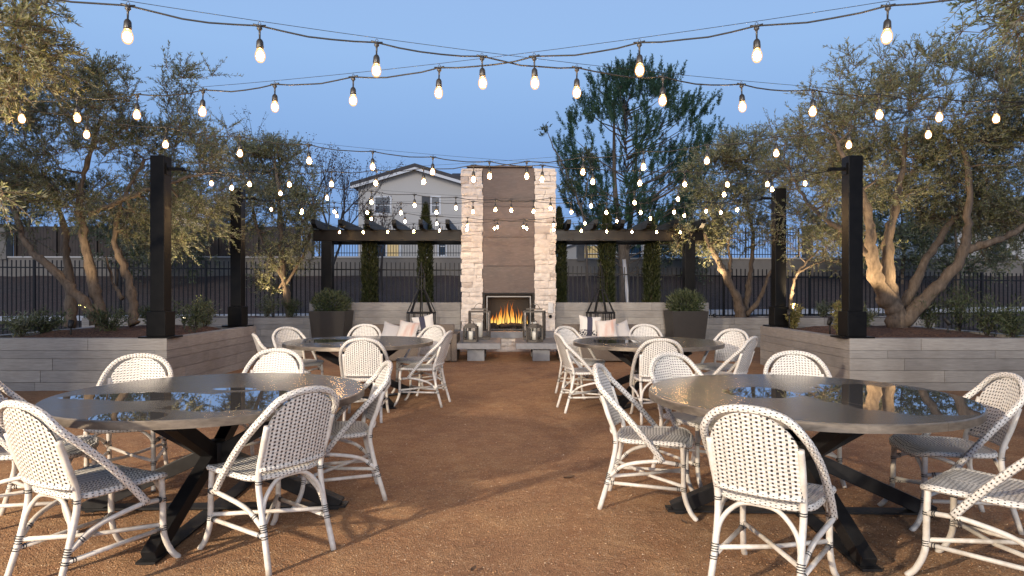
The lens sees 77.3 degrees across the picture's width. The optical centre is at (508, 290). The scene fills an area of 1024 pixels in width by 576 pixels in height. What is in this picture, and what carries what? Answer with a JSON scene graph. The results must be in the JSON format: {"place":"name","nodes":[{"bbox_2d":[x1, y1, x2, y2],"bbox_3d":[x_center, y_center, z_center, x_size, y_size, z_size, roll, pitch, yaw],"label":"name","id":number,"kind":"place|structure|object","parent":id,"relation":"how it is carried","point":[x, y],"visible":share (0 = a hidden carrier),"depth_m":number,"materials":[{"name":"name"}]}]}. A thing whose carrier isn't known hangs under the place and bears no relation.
{"place":"outdoors","nodes":[
{"label":"outdoors","id":0,"kind":"place"},
{"bbox_2d":[0,347,1023,575],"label":"ground","id":1,"kind":"structure","parent":0,"point":[492,377],"depth_m":4.06,"materials":[{"name":"soil"}]},
{"bbox_2d":[0,381,98,532],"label":"bistro chair","id":2,"kind":"object","parent":1,"relation":"on","point":[73,451],"visible":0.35,"depth_m":3.91,"materials":[{"name":"wicker"}]},
{"bbox_2d":[0,400,180,575],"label":"bistro chair","id":3,"kind":"object","parent":1,"relation":"on","point":[37,450],"visible":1,"depth_m":2.98,"materials":[{"name":"wicker"}]},
{"bbox_2d":[0,325,255,390],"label":"concrete planter","id":4,"kind":"object","parent":1,"relation":"on","point":[65,360],"visible":0.68,"depth_m":8.94,"materials":[{"name":"grey concrete"}]},
{"bbox_2d":[0,309,51,337],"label":"shrub","id":5,"kind":"object","parent":4,"relation":"on","point":[19,325],"visible":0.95,"depth_m":9.45,"materials":[{"name":"plant"}]},
{"bbox_2d":[19,305,72,333],"bbox_3d":[-7.069,0.468,9.744,0.779,0.541,0.510,0,0,0],"label":"shrub","id":6,"kind":"object","parent":4,"relation":"on","point":[46,327],"visible":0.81,"depth_m":9.72,"materials":[{"name":"green plant"}]},
{"bbox_2d":[80,303,136,330],"bbox_3d":[-6.161,0.449,9.841,0.790,0.546,0.728,0,0,-41],"label":"shrub","id":7,"kind":"object","parent":4,"relation":"on","point":[112,321],"visible":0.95,"depth_m":9.83,"materials":[{"name":"green plant"}]},
{"bbox_2d":[0,40,260,328],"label":"olive tree","id":8,"kind":"object","parent":4,"relation":"on","point":[185,193],"visible":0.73,"depth_m":10.44,"materials":[{"name":"green plant"}]},
{"bbox_2d":[138,155,186,337],"bbox_3d":[-4.883,-0.619,9.120,0.595,2.576,0.340,0,0,0],"label":"light post","id":9,"kind":"object","parent":4,"relation":"on","point":[160,318],"visible":1,"depth_m":9.02,"materials":[{"name":"black metal"}]},
{"bbox_2d":[187,101,1023,187],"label":"string light","id":10,"kind":"object","parent":9,"relation":"hanging from","point":[928,133],"visible":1,"depth_m":7.04,"materials":[{"name":"glass"}]},
{"bbox_2d":[171,295,214,331],"bbox_3d":[-5.227,0.382,10.548,0.708,0.681,0.749,0,0,30],"label":"shrub","id":11,"kind":"object","parent":4,"relation":"on","point":[198,313],"visible":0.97,"depth_m":10.54,"materials":[{"name":"green plant"}]},
{"bbox_2d":[222,188,256,326],"bbox_3d":[-5.003,-0.619,12.000,0.595,2.576,0.340,0,0,0],"label":"light post","id":12,"kind":"object","parent":4,"relation":"on","point":[237,312],"visible":0.96,"depth_m":11.90,"materials":[{"name":"black metal"}]},
{"bbox_2d":[262,199,691,233],"bbox_3d":[-0.145,-1.516,13.725,9.818,0.418,0.076,0,0,-21],"label":"string light","id":13,"kind":"object","parent":12,"relation":"hanging from","point":[467,224],"visible":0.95,"depth_m":13.59,"materials":[{"name":"glass"}]},
{"bbox_2d":[83,353,173,491],"bbox_3d":[-2.787,0.950,4.713,0.540,0.921,0.685,0,0,-18],"label":"bistro chair","id":14,"kind":"object","parent":1,"relation":"on","point":[141,366],"visible":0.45,"depth_m":4.93,"materials":[{"name":"wicker"}]},
{"bbox_2d":[82,316,309,347],"bbox_3d":[-7.680,1.033,16.350,5.640,0.774,1.200,0,0,0],"label":"concrete planter","id":15,"kind":"object","parent":1,"relation":"on","point":[267,327],"visible":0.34,"depth_m":15.75,"materials":[{"name":"concrete"}]},
{"bbox_2d":[182,127,333,316],"bbox_3d":[-6.524,-1.631,16.533,4.449,5.321,2.492,0,0,18],"label":"leafy tree","id":16,"kind":"object","parent":15,"relation":"in","point":[268,191],"visible":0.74,"depth_m":16.32,"materials":[{"name":"green plant"}]},
{"bbox_2d":[250,293,280,317],"bbox_3d":[-6.130,0.369,16.298,0.611,0.715,0.683,0,0,37],"label":"shrub","id":17,"kind":"object","parent":15,"relation":"on","point":[267,311],"visible":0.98,"depth_m":16.30,"materials":[{"name":"plant"}]},
{"bbox_2d":[35,373,364,564],"bbox_3d":[-1.880,1.031,4.100,1.871,0.773,1.871,0,0,0],"label":"dining table","id":18,"kind":"object","parent":1,"relation":"on","point":[178,410],"visible":0.79,"depth_m":3.89,"materials":[{"name":"metal"}]},
{"bbox_2d":[197,386,338,575],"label":"bistro chair","id":19,"kind":"object","parent":1,"relation":"on","point":[296,433],"visible":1,"depth_m":3.29,"materials":[{"name":"wicker"}]},
{"bbox_2d":[240,348,303,455],"bbox_3d":[-1.963,0.952,5.176,0.540,0.921,0.685,0,0,-3],"label":"bistro chair","id":20,"kind":"object","parent":1,"relation":"on","point":[277,360],"visible":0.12,"depth_m":5.45,"materials":[{"name":"wicker"}]},
{"bbox_2d":[272,326,323,374],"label":"bistro chair","id":21,"kind":"object","parent":1,"relation":"on","point":[284,334],"visible":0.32,"depth_m":8.68,"materials":[{"name":"wicker"}]},
{"bbox_2d":[308,288,353,351],"bbox_3d":[-4.159,0.651,15.045,1.028,1.498,0.999,0,0,0],"label":"flower pot","id":22,"kind":"object","parent":1,"relation":"on","point":[328,321],"visible":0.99,"depth_m":14.68,"materials":[{"name":"concrete"}]},
{"bbox_2d":[291,360,392,507],"bbox_3d":[-1.137,0.950,4.369,0.685,0.921,0.540,0,0,-19],"label":"bistro chair","id":23,"kind":"object","parent":1,"relation":"on","point":[351,427],"visible":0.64,"depth_m":4.25,"materials":[{"name":"wicker"}]},
{"bbox_2d":[282,336,432,408],"bbox_3d":[-1.905,1.031,8.200,1.872,0.773,1.871,0,0,0],"label":"dining table","id":24,"kind":"object","parent":1,"relation":"on","point":[322,347],"visible":0.48,"depth_m":7.94,"materials":[{"name":"stone"}]},
{"bbox_2d":[347,324,381,335],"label":"bistro chair","id":25,"kind":"object","parent":1,"relation":"on","point":[366,330],"visible":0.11,"depth_m":9.42,"materials":[{"name":"wicker"}]},
{"bbox_2d":[339,338,390,422],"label":"bistro chair","id":26,"kind":"object","parent":1,"relation":"on","point":[360,359],"visible":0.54,"depth_m":6.76,"materials":[{"name":"wicker"}]},
{"bbox_2d":[359,211,379,301],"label":"cypress tree","id":27,"kind":"object","parent":1,"relation":"on","point":[369,292],"visible":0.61,"depth_m":16.33,"materials":[{"name":"green plant"}]},
{"bbox_2d":[309,302,461,337],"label":"concrete wall","id":28,"kind":"structure","parent":1,"relation":"on","point":[389,312],"depth_m":15.60,"materials":[{"name":"concrete"}]},
{"bbox_2d":[311,219,461,298],"bbox_3d":[-2.990,-0.135,16.525,3.720,3.130,2.550,0,0,0],"label":"pergola","id":29,"kind":"object","parent":1,"relation":"on","point":[352,234],"visible":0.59,"depth_m":15.90,"materials":[{"name":"wood"}]},
{"bbox_2d":[372,324,459,360],"bbox_3d":[-2.000,1.045,12.980,1.980,0.690,0.880,0,0,0],"label":"wicker sofa","id":30,"kind":"object","parent":1,"relation":"on","point":[453,353],"visible":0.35,"depth_m":12.54,"materials":[{"name":"wicker"}]},
{"bbox_2d":[397,320,419,336],"bbox_3d":[-2.032,0.817,12.900,0.430,0.430,0.173,7,-21,14],"label":"throw pillow","id":31,"kind":"object","parent":30,"relation":"on","point":[407,329],"visible":0.81,"depth_m":12.84,"materials":[{"name":"fabric"}]},
{"bbox_2d":[391,325,445,395],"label":"bistro chair","id":32,"kind":"object","parent":1,"relation":"on","point":[435,333],"visible":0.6,"depth_m":9.04,"materials":[{"name":"wicker"}]},
{"bbox_2d":[406,261,435,323],"bbox_3d":[-2.038,0.350,15.000,0.689,2.100,0.689,0,0,-11],"label":"iron obelisk","id":33,"kind":"object","parent":1,"relation":"on","point":[420,312],"visible":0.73,"depth_m":14.94,"materials":[{"name":"metal"}]},
{"bbox_2d":[394,330,452,407],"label":"bistro chair","id":34,"kind":"object","parent":1,"relation":"on","point":[440,354],"visible":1,"depth_m":7.73,"materials":[{"name":"wicker"}]},
{"bbox_2d":[415,201,434,301],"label":"cypress tree","id":35,"kind":"object","parent":1,"relation":"on","point":[423,250],"visible":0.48,"depth_m":16.34,"materials":[{"name":"green plant"}]},
{"bbox_2d":[457,338,500,360],"bbox_3d":[-0.625,1.219,13.300,0.950,0.362,1.450,0,0,0],"label":"slab bench","id":36,"kind":"object","parent":1,"relation":"on","point":[476,351],"visible":0.93,"depth_m":12.73,"materials":[{"name":"concrete"}]},
{"bbox_2d":[468,303,490,339],"bbox_3d":[-0.620,0.648,13.720,0.451,0.776,0.451,0,0,-7],"label":"candle lantern","id":37,"kind":"object","parent":36,"relation":"on","point":[480,324],"visible":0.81,"depth_m":13.65,"materials":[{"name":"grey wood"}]},
{"bbox_2d":[455,166,558,351],"bbox_3d":[0.005,-0.748,15.335,2.850,4.343,1.410,0,0,0],"label":"fireplace","id":38,"kind":"object","parent":1,"relation":"on","point":[508,277],"visible":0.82,"depth_m":15.05,"materials":[{"name":"stone"}]},
{"bbox_2d":[515,338,556,360],"bbox_3d":[0.625,1.219,13.300,0.950,0.362,1.450,0,0,0],"label":"slab bench","id":39,"kind":"object","parent":1,"relation":"on","point":[540,351],"visible":0.83,"depth_m":12.73,"materials":[{"name":"concrete"}]},
{"bbox_2d":[523,303,545,339],"bbox_3d":[0.560,0.648,13.720,0.451,0.776,0.451,0,0,9],"label":"candle lantern","id":40,"kind":"object","parent":39,"relation":"on","point":[531,310],"visible":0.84,"depth_m":13.66,"materials":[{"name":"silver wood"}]},
{"bbox_2d":[555,205,569,301],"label":"cypress tree","id":41,"kind":"object","parent":1,"relation":"on","point":[562,273],"visible":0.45,"depth_m":16.32,"materials":[{"name":"green plant"}]},
{"bbox_2d":[554,326,604,396],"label":"bistro chair","id":42,"kind":"object","parent":1,"relation":"on","point":[567,335],"visible":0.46,"depth_m":8.81,"materials":[{"name":"wicker"}]},
{"bbox_2d":[554,333,611,413],"bbox_3d":[0.885,0.952,7.547,0.685,0.921,0.540,0,0,-9],"label":"bistro chair","id":43,"kind":"object","parent":1,"relation":"on","point":[566,356],"visible":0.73,"depth_m":7.40,"materials":[{"name":"wicker"}]},
{"bbox_2d":[586,261,614,320],"bbox_3d":[2.163,0.350,15.000,0.689,2.100,0.689,0,0,-11],"label":"iron obelisk","id":44,"kind":"object","parent":1,"relation":"on","point":[595,311],"visible":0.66,"depth_m":14.93,"materials":[{"name":"metal"}]},
{"bbox_2d":[597,208,617,301],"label":"cypress tree","id":45,"kind":"object","parent":1,"relation":"on","point":[605,248],"visible":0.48,"depth_m":16.33,"materials":[{"name":"green plant"}]},
{"bbox_2d":[557,324,659,360],"bbox_3d":[2.000,1.045,12.980,1.980,0.690,0.880,0,0,0],"label":"wicker sofa","id":46,"kind":"object","parent":1,"relation":"on","point":[606,355],"visible":0.05,"depth_m":12.54,"materials":[{"name":"wicker"}]},
{"bbox_2d":[579,315,600,335],"bbox_3d":[1.664,0.739,13.050,0.460,0.460,0.173,5,-15,-6],"label":"throw pillow","id":47,"kind":"object","parent":46,"relation":"on","point":[588,327],"visible":0.81,"depth_m":12.97,"materials":[{"name":"fabric"}]},
{"bbox_2d":[595,319,616,336],"bbox_3d":[1.970,0.782,12.850,0.420,0.420,0.173,-6,-21,9],"label":"throw pillow","id":48,"kind":"object","parent":46,"relation":"on","point":[607,328],"visible":0.83,"depth_m":12.79,"materials":[{"name":"fabric"}]},
{"bbox_2d":[556,219,705,301],"bbox_3d":[2.990,-0.135,16.525,3.720,3.130,2.550,0,0,0],"label":"pergola","id":49,"kind":"object","parent":1,"relation":"on","point":[591,235],"visible":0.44,"depth_m":15.90,"materials":[{"name":"wood"}]},
{"bbox_2d":[555,302,708,339],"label":"concrete wall","id":50,"kind":"structure","parent":1,"relation":"on","point":[651,313],"depth_m":15.60,"materials":[{"name":"concrete"}]},
{"bbox_2d":[592,363,698,521],"bbox_3d":[0.901,0.950,4.207,0.685,0.921,0.540,0,0,18],"label":"bistro chair","id":51,"kind":"object","parent":1,"relation":"on","point":[653,435],"visible":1,"depth_m":4.09,"materials":[{"name":"wicker"}]},
{"bbox_2d":[628,324,662,371],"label":"bistro chair","id":52,"kind":"object","parent":1,"relation":"on","point":[644,330],"visible":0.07,"depth_m":9.41,"materials":[{"name":"wicker"}]},
{"bbox_2d":[573,336,724,408],"bbox_3d":[1.765,1.031,8.130,1.872,0.773,1.870,0,0,0],"label":"dining table","id":53,"kind":"object","parent":1,"relation":"on","point":[623,348],"visible":0.52,"depth_m":7.81,"materials":[{"name":"stone"}]},
{"bbox_2d":[641,216,662,301],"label":"cypress tree","id":54,"kind":"object","parent":1,"relation":"on","point":[651,270],"visible":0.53,"depth_m":16.33,"materials":[{"name":"green plant"}]},
{"bbox_2d":[629,338,683,424],"bbox_3d":[1.597,0.950,6.934,0.540,0.921,0.685,0,0,3],"label":"bistro chair","id":55,"kind":"object","parent":1,"relation":"on","point":[655,348],"visible":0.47,"depth_m":6.69,"materials":[{"name":"wicker"}]},
{"bbox_2d":[648,352,717,487],"bbox_3d":[1.407,0.948,4.801,0.540,0.921,0.685,0,0,-25],"label":"bistro chair","id":56,"kind":"object","parent":1,"relation":"on","point":[669,365],"visible":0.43,"depth_m":4.92,"materials":[{"name":"wicker"}]},
{"bbox_2d":[663,287,708,338],"bbox_3d":[4.177,0.651,15.037,1.022,1.498,1.029,0,0,0],"label":"flower pot","id":57,"kind":"object","parent":1,"relation":"on","point":[687,319],"visible":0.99,"depth_m":14.69,"materials":[{"name":"concrete"}]},
{"bbox_2d":[695,328,748,374],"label":"bistro chair","id":58,"kind":"object","parent":1,"relation":"on","point":[733,340],"visible":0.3,"depth_m":8.26,"materials":[{"name":"wicker"}]},
{"bbox_2d":[696,336,757,375],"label":"bistro chair","id":59,"kind":"object","parent":1,"relation":"on","point":[741,365],"visible":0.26,"depth_m":6.88,"materials":[{"name":"wicker"}]},
{"bbox_2d":[700,404,839,575],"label":"bistro chair","id":60,"kind":"object","parent":1,"relation":"on","point":[756,457],"visible":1,"depth_m":2.82,"materials":[{"name":"wicker"}]},
{"bbox_2d":[763,350,846,487],"bbox_3d":[2.254,0.948,4.914,0.540,0.921,0.685,0,0,14],"label":"bistro chair","id":61,"kind":"object","parent":1,"relation":"on","point":[793,362],"visible":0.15,"depth_m":5.19,"materials":[{"name":"wicker"}]},
{"bbox_2d":[649,374,986,571],"bbox_3d":[1.840,1.031,4.020,1.872,0.773,1.870,0,0,0],"label":"dining table","id":62,"kind":"object","parent":1,"relation":"on","point":[836,413],"visible":0.68,"depth_m":3.79,"materials":[{"name":"metal"}]},
{"bbox_2d":[708,316,934,346],"bbox_3d":[7.700,1.030,16.350,5.600,0.779,1.200,0,0,0],"label":"concrete planter","id":63,"kind":"object","parent":1,"relation":"on","point":[750,326],"visible":0.21,"depth_m":15.75,"materials":[{"name":"concrete"}]},
{"bbox_2d":[655,122,835,317],"bbox_3d":[6.012,-1.698,16.633,4.596,5.470,2.883,0,0,0],"label":"olive tree","id":64,"kind":"object","parent":63,"relation":"in","point":[727,158],"visible":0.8,"depth_m":16.25,"materials":[{"name":"green plant"}]},
{"bbox_2d":[760,325,1023,390],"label":"concrete planter","id":65,"kind":"object","parent":1,"relation":"on","point":[939,359],"visible":0.84,"depth_m":8.94,"materials":[{"name":"grey concrete"}]},
{"bbox_2d":[760,188,790,326],"bbox_3d":[5.003,-0.619,12.000,0.595,2.576,0.340,0,0,0],"label":"light post","id":66,"kind":"object","parent":65,"relation":"on","point":[778,308],"visible":0.94,"depth_m":11.90,"materials":[{"name":"black metal"}]},
{"bbox_2d":[191,170,759,214],"bbox_3d":[0.080,-1.503,10.560,9.757,0.442,0.075,0,0,-17],"label":"string light","id":67,"kind":"object","parent":66,"relation":"hanging from","point":[415,205],"visible":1,"depth_m":10.43,"materials":[{"name":"glass"}]},
{"bbox_2d":[324,199,754,233],"bbox_3d":[0.145,-1.516,13.726,9.818,0.418,0.074,0,0,21],"label":"string light","id":68,"kind":"object","parent":66,"relation":"hanging from","point":[553,224],"visible":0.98,"depth_m":13.48,"materials":[{"name":"glass"}]},
{"bbox_2d":[753,193,865,328],"bbox_3d":[5.694,-0.504,11.841,2.131,2.863,1.623,0,0,-22],"label":"young olive","id":69,"kind":"object","parent":65,"relation":"on","point":[824,253],"visible":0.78,"depth_m":11.82,"materials":[{"name":"green plant"}]},
{"bbox_2d":[826,155,874,337],"bbox_3d":[4.832,-0.619,9.120,0.595,2.576,0.340,0,0,0],"label":"light post","id":70,"kind":"object","parent":65,"relation":"on","point":[852,318],"visible":1,"depth_m":9.02,"materials":[{"name":"black metal"}]},
{"bbox_2d":[1,105,827,187],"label":"string light","id":71,"kind":"object","parent":70,"relation":"hanging from","point":[86,135],"visible":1,"depth_m":7.03,"materials":[{"name":"glass"}]},
{"bbox_2d":[258,170,824,214],"bbox_3d":[-0.080,-1.503,10.562,9.757,0.444,0.074,0,0,17],"label":"string light","id":72,"kind":"object","parent":70,"relation":"hanging from","point":[550,203],"visible":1,"depth_m":10.43,"materials":[{"name":"glass"}]},
{"bbox_2d":[739,12,1023,327],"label":"olive tree","id":73,"kind":"object","parent":65,"relation":"on","point":[1002,138],"visible":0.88,"depth_m":10.53,"materials":[{"name":"green plant"}]},
{"bbox_2d":[912,289,963,328],"bbox_3d":[7.133,0.300,10.625,0.814,0.846,1.185,0,0,33],"label":"shrub","id":74,"kind":"object","parent":65,"relation":"on","point":[928,321],"visible":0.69,"depth_m":10.63,"materials":[{"name":"green plant"}]},
{"bbox_2d":[935,280,980,331],"bbox_3d":[7.234,0.260,10.359,0.799,0.924,0.626,0,0,-41],"label":"shrub","id":75,"kind":"object","parent":65,"relation":"on","point":[959,321],"visible":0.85,"depth_m":10.37,"materials":[{"name":"green plant"}]},
{"bbox_2d":[953,286,1023,335],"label":"shrub","id":76,"kind":"object","parent":65,"relation":"on","point":[985,325],"visible":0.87,"depth_m":9.61,"materials":[{"name":"green plant"}]},
{"bbox_2d":[980,300,1023,337],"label":"shrub","id":77,"kind":"object","parent":65,"relation":"on","point":[1008,326],"visible":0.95,"depth_m":9.30,"materials":[{"name":"green plant"}]},
{"bbox_2d":[877,372,1023,534],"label":"bistro chair","id":78,"kind":"object","parent":1,"relation":"on","point":[1001,400],"visible":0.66,"depth_m":3.83,"materials":[{"name":"wicker"}]},
{"bbox_2d":[904,457,1023,575],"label":"bistro chair","id":79,"kind":"object","parent":1,"relation":"on","point":[971,487],"visible":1,"depth_m":3.04,"materials":[{"name":"wicker"}]},
{"bbox_2d":[0,262,1023,334],"bbox_3d":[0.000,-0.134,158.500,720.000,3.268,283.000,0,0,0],"label":"hillside","id":80,"kind":"structure","parent":0,"point":[572,289],"depth_m":26.71,"materials":[{"name":"soil"}]},
{"bbox_2d":[68,179,149,285],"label":"evergreen tree","id":81,"kind":"object","parent":80,"relation":"on","point":[103,234],"visible":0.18,"depth_m":27.63,"materials":[{"name":"green plant"}]},
{"bbox_2d":[103,191,221,283],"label":"evergreen tree","id":82,"kind":"object","parent":80,"relation":"on","point":[132,251],"visible":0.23,"depth_m":26.86,"materials":[{"name":"green plant"}]},
{"bbox_2d":[0,259,461,333],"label":"metal fence","id":83,"kind":"object","parent":80,"relation":"on","point":[205,268],"visible":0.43,"depth_m":17.14,"materials":[{"name":"metal"}]},
{"bbox_2d":[0,224,461,276],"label":"retaining wall","id":84,"kind":"structure","parent":80,"relation":"on","point":[7,254],"depth_m":29.85,"materials":[{"name":"beige paint"}]},
{"bbox_2d":[14,225,300,255],"bbox_3d":[-16.525,-2.350,30.146,13.490,1.500,0.132,0,0,0],"label":"timber fence","id":85,"kind":"object","parent":84,"relation":"on","point":[218,246],"visible":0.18,"depth_m":30.19,"materials":[{"name":"brown wood"}]},
{"bbox_2d":[230,106,357,289],"bbox_3d":[-7.829,-2.805,23.648,4.210,7.538,3.044,0,0,0],"label":"bare tree","id":86,"kind":"object","parent":80,"relation":"on","point":[329,174],"visible":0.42,"depth_m":23.52,"materials":[{"name":"brown plant"}]},
{"bbox_2d":[277,130,404,264],"bbox_3d":[-6.911,-3.096,26.430,5.381,6.813,3.173,0,0,0],"label":"bare tree","id":87,"kind":"object","parent":80,"relation":"on","point":[344,187],"visible":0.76,"depth_m":26.36,"materials":[{"name":"brown plant"}]},
{"bbox_2d":[348,191,402,290],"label":"bare tree","id":88,"kind":"object","parent":80,"relation":"on","point":[380,253],"visible":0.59,"depth_m":26.95,"materials":[{"name":"brown plant"}]},
{"bbox_2d":[350,163,461,255],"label":"house","id":89,"kind":"structure","parent":80,"relation":"on","point":[442,183],"depth_m":36.00,"materials":[{"name":"paint"}]},
{"bbox_2d":[0,307,1023,320],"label":"kerb","id":90,"kind":"structure","parent":80,"relation":"on","point":[712,311],"depth_m":21.73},
{"bbox_2d":[537,121,603,301],"bbox_3d":[2.167,-2.584,23.012,2.514,6.981,1.332,0,0,0],"label":"sapling","id":91,"kind":"object","parent":80,"relation":"on","point":[588,153],"visible":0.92,"depth_m":22.96,"materials":[{"name":"green plant"}]},
{"bbox_2d":[555,228,668,257],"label":"house","id":92,"kind":"structure","parent":80,"relation":"on","point":[571,250],"depth_m":43.98,"materials":[{"name":"paint"}]},
{"bbox_2d":[552,50,728,301],"bbox_3d":[5.088,-4.212,24.887,6.840,9.807,6.246,0,0,0],"label":"pine tree","id":93,"kind":"object","parent":80,"relation":"on","point":[612,111],"visible":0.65,"depth_m":24.16,"materials":[{"name":"green plant"}]},
{"bbox_2d":[659,187,738,284],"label":"evergreen tree","id":94,"kind":"object","parent":80,"relation":"on","point":[673,257],"visible":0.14,"depth_m":27.67,"materials":[{"name":"green plant"}]},
{"bbox_2d":[556,225,1023,275],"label":"retaining wall","id":95,"kind":"structure","parent":80,"relation":"on","point":[760,264],"depth_m":29.85,"materials":[{"name":"beige paint"}]},
{"bbox_2d":[588,228,798,257],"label":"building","id":96,"kind":"structure","parent":95,"relation":"on","point":[734,254],"depth_m":30.19,"materials":[{"name":"metal"}]},
{"bbox_2d":[560,266,1023,334],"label":"picket fence","id":97,"kind":"object","parent":80,"relation":"on","point":[981,279],"visible":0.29,"depth_m":17.14,"materials":[{"name":"metal"}]},
{"bbox_2d":[799,172,932,274],"bbox_3d":[14.888,-2.662,27.146,4.651,5.288,4.460,0,0,0],"label":"evergreen tree","id":98,"kind":"object","parent":80,"relation":"on","point":[878,224],"visible":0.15,"depth_m":26.41,"materials":[{"name":"green plant"}]},
{"bbox_2d":[863,177,960,283],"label":"evergreen tree","id":99,"kind":"object","parent":80,"relation":"on","point":[902,267],"visible":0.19,"depth_m":27.52,"materials":[{"name":"green plant"}]},
{"bbox_2d":[879,203,1023,257],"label":"house","id":100,"kind":"structure","parent":80,"relation":"on","point":[1013,252],"depth_m":42.60,"materials":[{"name":"paint"}]},
{"bbox_2d":[894,187,1023,292],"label":"evergreen tree","id":101,"kind":"object","parent":80,"relation":"on","point":[951,259],"visible":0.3,"depth_m":25.90,"materials":[{"name":"green plant"}]},
{"bbox_2d":[0,0,1023,257],"label":"sky","id":102,"kind":"structure","parent":0,"point":[500,121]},
{"bbox_3d":[-6.435,1.008,4.175,2.930,0.824,3.550,0,0,0],"label":"concrete planter","id":103,"kind":"object","parent":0,"visible":0},
{"bbox_2d":[0,0,101,236],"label":"olive tree","id":104,"kind":"object","parent":103,"relation":"in","point":[20,17],"visible":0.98,"depth_m":5.40,"materials":[{"name":"green plant"}]},
{"bbox_3d":[-5.042,-0.619,5.750,0.595,2.576,0.340,0,0,0],"label":"light post","id":105,"kind":"object","parent":103,"relation":"on","visible":0},
{"bbox_2d":[0,0,954,123],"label":"string light","id":106,"kind":"object","parent":105,"relation":"hanging from","point":[886,38],"visible":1,"depth_m":4.11,"materials":[{"name":"glass"}]},
{"bbox_3d":[6.435,1.003,4.175,2.930,0.833,3.550,0,0,0],"label":"concrete planter","id":107,"kind":"object","parent":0,"visible":0},
{"bbox_2d":[919,0,1023,81],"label":"olive tree","id":108,"kind":"object","parent":107,"relation":"in","point":[1012,13],"visible":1,"depth_m":5.34,"materials":[{"name":"green plant"}]},
{"bbox_3d":[5.043,-0.619,5.750,0.595,2.576,0.340,0,0,0],"label":"light post","id":109,"kind":"object","parent":107,"relation":"on","visible":0},
{"bbox_2d":[59,0,1023,123],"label":"string light","id":110,"kind":"object","parent":109,"relation":"hanging from","point":[127,37],"visible":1,"depth_m":4.14,"materials":[{"name":"white glass"}]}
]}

